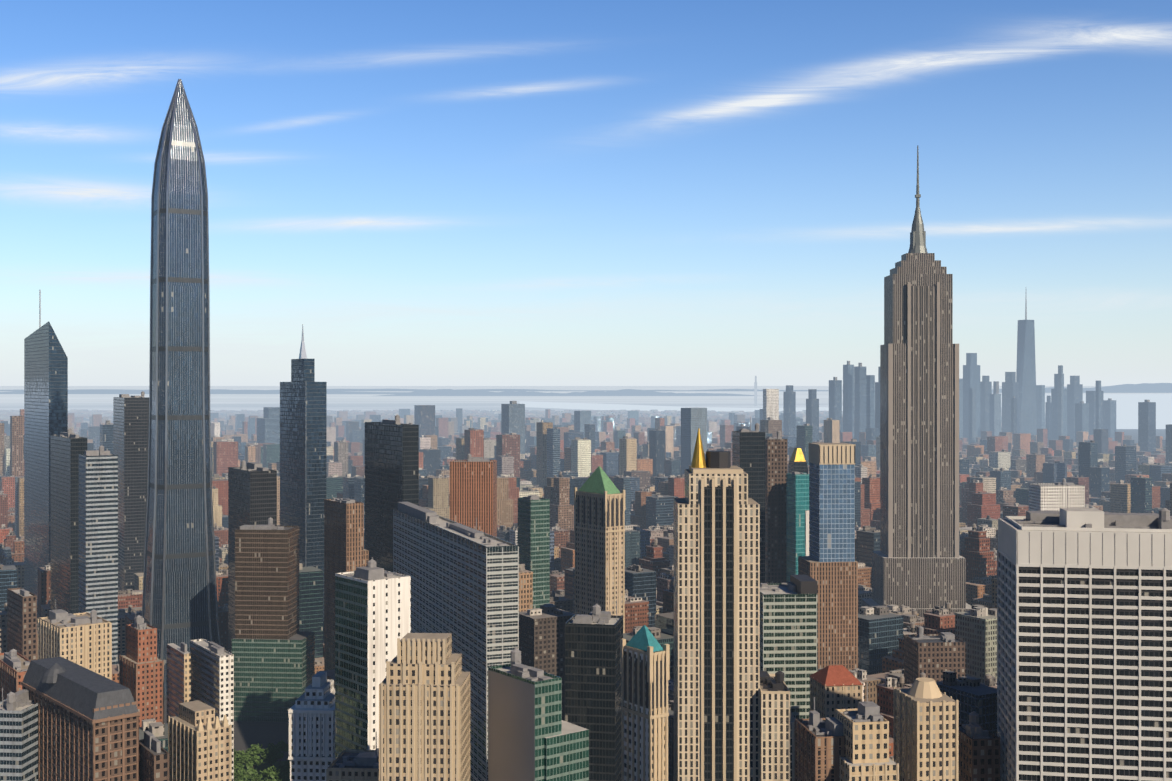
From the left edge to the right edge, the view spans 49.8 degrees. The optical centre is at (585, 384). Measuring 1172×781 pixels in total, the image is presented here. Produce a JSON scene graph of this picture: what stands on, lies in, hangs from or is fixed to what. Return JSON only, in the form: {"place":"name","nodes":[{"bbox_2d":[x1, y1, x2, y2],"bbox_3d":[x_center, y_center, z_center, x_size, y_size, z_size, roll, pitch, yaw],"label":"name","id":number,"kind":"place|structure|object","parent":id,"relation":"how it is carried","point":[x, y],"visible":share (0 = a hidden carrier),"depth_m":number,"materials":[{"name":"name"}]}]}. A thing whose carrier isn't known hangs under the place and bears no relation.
{"place":"outdoors","nodes":[
{"label":"outdoors","id":0,"kind":"place"},
{"bbox_2d":[0,386,1171,764],"bbox_3d":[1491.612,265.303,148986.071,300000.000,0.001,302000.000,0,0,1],"label":"ground","id":1,"kind":"structure","parent":0,"point":[248,734],"depth_m":21402.07,"materials":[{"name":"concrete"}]},
{"bbox_2d":[0,649,30,701],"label":"building","id":2,"kind":"structure","parent":1,"relation":"on","point":[14,664],"depth_m":715.83,"materials":[{"name":"red brick"}]},
{"bbox_2d":[0,688,37,780],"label":"building","id":3,"kind":"structure","parent":1,"relation":"on","point":[18,735],"depth_m":596.61,"materials":[{"name":"white concrete"}]},
{"bbox_2d":[7,587,36,660],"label":"building","id":4,"kind":"structure","parent":1,"relation":"on","point":[22,621],"depth_m":902.91,"materials":[{"name":"brown brick"}]},
{"bbox_2d":[24,289,67,599],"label":"skyscraper","id":5,"kind":"structure","parent":1,"relation":"on","point":[45,387],"depth_m":1441.11,"materials":[{"name":"blue glass"}]},
{"bbox_2d":[50,428,86,613],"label":"dark slab","id":6,"kind":"structure","parent":1,"relation":"on","point":[68,447],"depth_m":1168.48,"materials":[{"name":"grey glass"}]},
{"bbox_2d":[37,599,111,679],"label":"beige block","id":7,"kind":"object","parent":1,"relation":"on","point":[84,639],"visible":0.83,"depth_m":812.39,"materials":[{"name":"stone"}]},
{"bbox_2d":[21,656,139,780],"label":"building","id":8,"kind":"structure","parent":1,"relation":"on","point":[88,724],"depth_m":572.26,"materials":[{"name":"brown brick"}]},
{"bbox_2d":[79,445,117,664],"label":"banded slab","id":9,"kind":"object","parent":1,"relation":"on","point":[98,531],"visible":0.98,"depth_m":1005.64,"materials":[{"name":"grey concrete"}]},
{"bbox_2d":[113,391,148,589],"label":"dark slab","id":10,"kind":"structure","parent":1,"relation":"on","point":[130,430],"depth_m":1507.12,"materials":[{"name":"black glass"}]},
{"bbox_2d":[119,605,163,726],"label":"brick block","id":11,"kind":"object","parent":1,"relation":"on","point":[141,671],"visible":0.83,"depth_m":804.54,"materials":[{"name":"red brick"}]},
{"bbox_2d":[139,731,168,780],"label":"building","id":12,"kind":"structure","parent":1,"relation":"on","point":[153,760],"depth_m":563.68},
{"bbox_2d":[167,642,190,723],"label":"white block","id":13,"kind":"structure","parent":1,"relation":"on","point":[178,674],"depth_m":787.41,"materials":[{"name":"beige stone"}]},
{"bbox_2d":[142,79,220,699],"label":"supertall tower","id":14,"kind":"structure","parent":1,"relation":"on","point":[179,601],"depth_m":1078.81,"materials":[{"name":"blue glass"}]},
{"bbox_2d":[168,700,231,780],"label":"building","id":15,"kind":"structure","parent":1,"relation":"on","point":[199,742],"depth_m":604.79,"materials":[{"name":"beige stone"}]},
{"bbox_2d":[190,639,233,780],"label":"building","id":16,"kind":"structure","parent":1,"relation":"on","point":[212,674],"depth_m":765.30,"materials":[{"name":"white concrete"}]},
{"bbox_2d":[228,460,276,652],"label":"dark slab","id":17,"kind":"structure","parent":1,"relation":"on","point":[252,493],"depth_m":1137.11,"materials":[{"name":"black glass"}]},
{"bbox_2d":[234,740,289,780],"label":"park trees","id":18,"kind":"object","parent":1,"relation":"on","point":[256,768],"visible":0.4,"depth_m":849.21,"materials":[{"name":"green plant"}]},
{"bbox_2d":[232,517,314,722],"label":"high-rise building","id":19,"kind":"structure","parent":1,"relation":"on","point":[273,649],"depth_m":994.09,"materials":[{"name":"brown glass"}]},
{"bbox_2d":[280,324,326,637],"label":"tower","id":20,"kind":"structure","parent":1,"relation":"on","point":[303,444],"depth_m":1256.96,"materials":[{"name":"blue glass"}]},
{"bbox_2d":[288,671,334,780],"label":"building","id":21,"kind":"structure","parent":1,"relation":"on","point":[311,712],"depth_m":614.48,"materials":[{"name":"blue glass"}]},
{"bbox_2d":[324,498,368,670],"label":"high-rise building","id":22,"kind":"structure","parent":1,"relation":"on","point":[345,550],"depth_m":960.87,"materials":[{"name":"brick"}]},
{"bbox_2d":[326,732,378,780],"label":"building","id":23,"kind":"structure","parent":1,"relation":"on","point":[353,765],"depth_m":519.04,"materials":[{"name":"beige brick"}]},
{"bbox_2d":[335,557,410,758],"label":"high-rise building","id":24,"kind":"structure","parent":1,"relation":"on","point":[372,612],"depth_m":562.58,"materials":[{"name":"white concrete"}]},
{"bbox_2d":[365,414,418,571],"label":"dark slab","id":25,"kind":"structure","parent":1,"relation":"on","point":[391,464],"depth_m":1026.43,"materials":[{"name":"black glass"}]},
{"bbox_2d":[379,633,469,780],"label":"skyscraper","id":26,"kind":"structure","parent":1,"relation":"on","point":[424,709],"depth_m":473.83,"materials":[{"name":"beige stone"}]},
{"bbox_2d":[393,502,518,780],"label":"skyscraper","id":27,"kind":"structure","parent":1,"relation":"on","point":[464,585],"depth_m":647.13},
{"bbox_2d":[450,454,496,536],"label":"high-rise building","id":28,"kind":"structure","parent":1,"relation":"on","point":[473,488],"depth_m":1243.79,"materials":[{"name":"brick"}]},
{"bbox_2d":[518,495,549,608],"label":"high-rise building","id":29,"kind":"structure","parent":1,"relation":"on","point":[534,531],"depth_m":1099.79,"materials":[{"name":"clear glass"}]},
{"bbox_2d":[488,648,588,780],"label":"building","id":30,"kind":"structure","parent":1,"relation":"on","point":[533,735],"depth_m":482.43,"materials":[{"name":"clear glass"}]},
{"bbox_2d":[0,299,1171,780],"bbox_3d":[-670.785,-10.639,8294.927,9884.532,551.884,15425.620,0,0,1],"label":"city","id":31,"kind":"object","parent":1,"relation":"on","point":[1018,435],"visible":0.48,"depth_m":2679.60,"materials":[{"name":"brown brick"}]},
{"bbox_2d":[565,600,622,780],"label":"black slab","id":32,"kind":"structure","parent":1,"relation":"on","point":[592,675],"depth_m":591.49,"materials":[{"name":"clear glass"}]},
{"bbox_2d":[574,466,624,632],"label":"green pyramid tower","id":33,"kind":"structure","parent":1,"relation":"on","point":[599,506],"depth_m":901.90,"materials":[{"name":"beige stone"}]},
{"bbox_2d":[620,625,669,780],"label":"skyscraper","id":34,"kind":"structure","parent":1,"relation":"on","point":[645,665],"depth_m":517.78,"materials":[{"name":"beige stone"}]},
{"bbox_2d":[674,428,794,780],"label":"tower","id":35,"kind":"structure","parent":1,"relation":"on","point":[734,718],"depth_m":592.84,"materials":[{"name":"stone"}]},
{"bbox_2d":[732,417,764,582],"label":"dark slab","id":36,"kind":"structure","parent":1,"relation":"on","point":[748,452],"depth_m":1093.98,"materials":[{"name":"black glass"}]},
{"bbox_2d":[763,389,778,419],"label":"pale slab","id":37,"kind":"structure","parent":1,"relation":"on","point":[770,402],"depth_m":2990.93,"materials":[{"name":"white concrete"}]},
{"bbox_2d":[765,431,786,582],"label":"dark slab","id":38,"kind":"structure","parent":1,"relation":"on","point":[775,501],"depth_m":1172.86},
{"bbox_2d":[760,575,816,718],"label":"high-rise building","id":39,"kind":"structure","parent":1,"relation":"on","point":[788,629],"depth_m":694.09,"materials":[{"name":"glass"}]},
{"bbox_2d":[786,465,808,582],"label":"teal tower","id":40,"kind":"structure","parent":1,"relation":"on","point":[797,514],"depth_m":1144.71,"materials":[{"name":"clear glass"}]},
{"bbox_2d":[788,448,806,472],"bbox_3d":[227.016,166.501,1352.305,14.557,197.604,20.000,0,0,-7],"label":"tower roof","id":41,"kind":"structure","parent":40,"relation":"on","point":[797,462],"depth_m":1344.32,"materials":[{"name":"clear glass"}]},
{"bbox_2d":[794,697,845,780],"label":"building","id":42,"kind":"structure","parent":1,"relation":"on","point":[819,747],"depth_m":477.95,"materials":[{"name":"brown brick"}]},
{"bbox_2d":[798,443,857,669],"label":"skyscraper","id":43,"kind":"structure","parent":1,"relation":"on","point":[829,564],"depth_m":992.35,"materials":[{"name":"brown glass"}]},
{"bbox_2d":[810,665,862,717],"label":"building","id":44,"kind":"structure","parent":1,"relation":"on","point":[833,688],"depth_m":645.27,"materials":[{"name":"beige stone"}]},
{"bbox_2d":[835,682,898,780],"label":"high-rise building","id":45,"kind":"structure","parent":1,"relation":"on","point":[866,733],"depth_m":467.11,"materials":[{"name":"stone"}]},
{"bbox_2d":[862,145,970,616],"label":"skyscraper","id":46,"kind":"structure","parent":1,"relation":"on","point":[918,563],"depth_m":1290.08,"materials":[{"name":"stone"}]},
{"bbox_2d":[893,677,958,780],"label":"high-rise building","id":47,"kind":"structure","parent":1,"relation":"on","point":[925,729],"depth_m":494.11,"materials":[{"name":"stone"}]},
{"bbox_2d":[904,626,964,683],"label":"building","id":48,"kind":"structure","parent":1,"relation":"on","point":[934,656],"depth_m":893.91,"materials":[{"name":"stone"}]},
{"bbox_2d":[959,711,999,780],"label":"grey block","id":49,"kind":"structure","parent":1,"relation":"on","point":[979,752],"depth_m":513.12,"materials":[{"name":"grey concrete"}]},
{"bbox_2d":[1029,478,1084,510],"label":"building","id":50,"kind":"structure","parent":1,"relation":"on","point":[1047,496],"depth_m":1490.49,"materials":[{"name":"white concrete"}]},
{"bbox_2d":[997,488,1171,780],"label":"office slab","id":51,"kind":"structure","parent":1,"relation":"on","point":[1084,644],"depth_m":487.94,"materials":[{"name":"white concrete"}]},
{"bbox_2d":[0,383,1171,395],"bbox_3d":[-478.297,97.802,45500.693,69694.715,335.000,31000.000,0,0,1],"label":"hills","id":52,"kind":"structure","parent":0,"point":[1148,388],"depth_m":37406.69,"materials":[{"name":"grey"}]},
{"bbox_2d":[0,0,1171,385],"label":"sky","id":53,"kind":"structure","parent":0,"point":[438,192],"materials":[{"name":"blue"}]},
{"bbox_2d":[519,394,1171,428],"bbox_3d":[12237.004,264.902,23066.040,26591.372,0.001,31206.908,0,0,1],"label":"bay water","id":54,"kind":"structure","parent":0,"point":[1126,411],"depth_m":14760.83,"materials":[{"name":"blue"}]}
]}

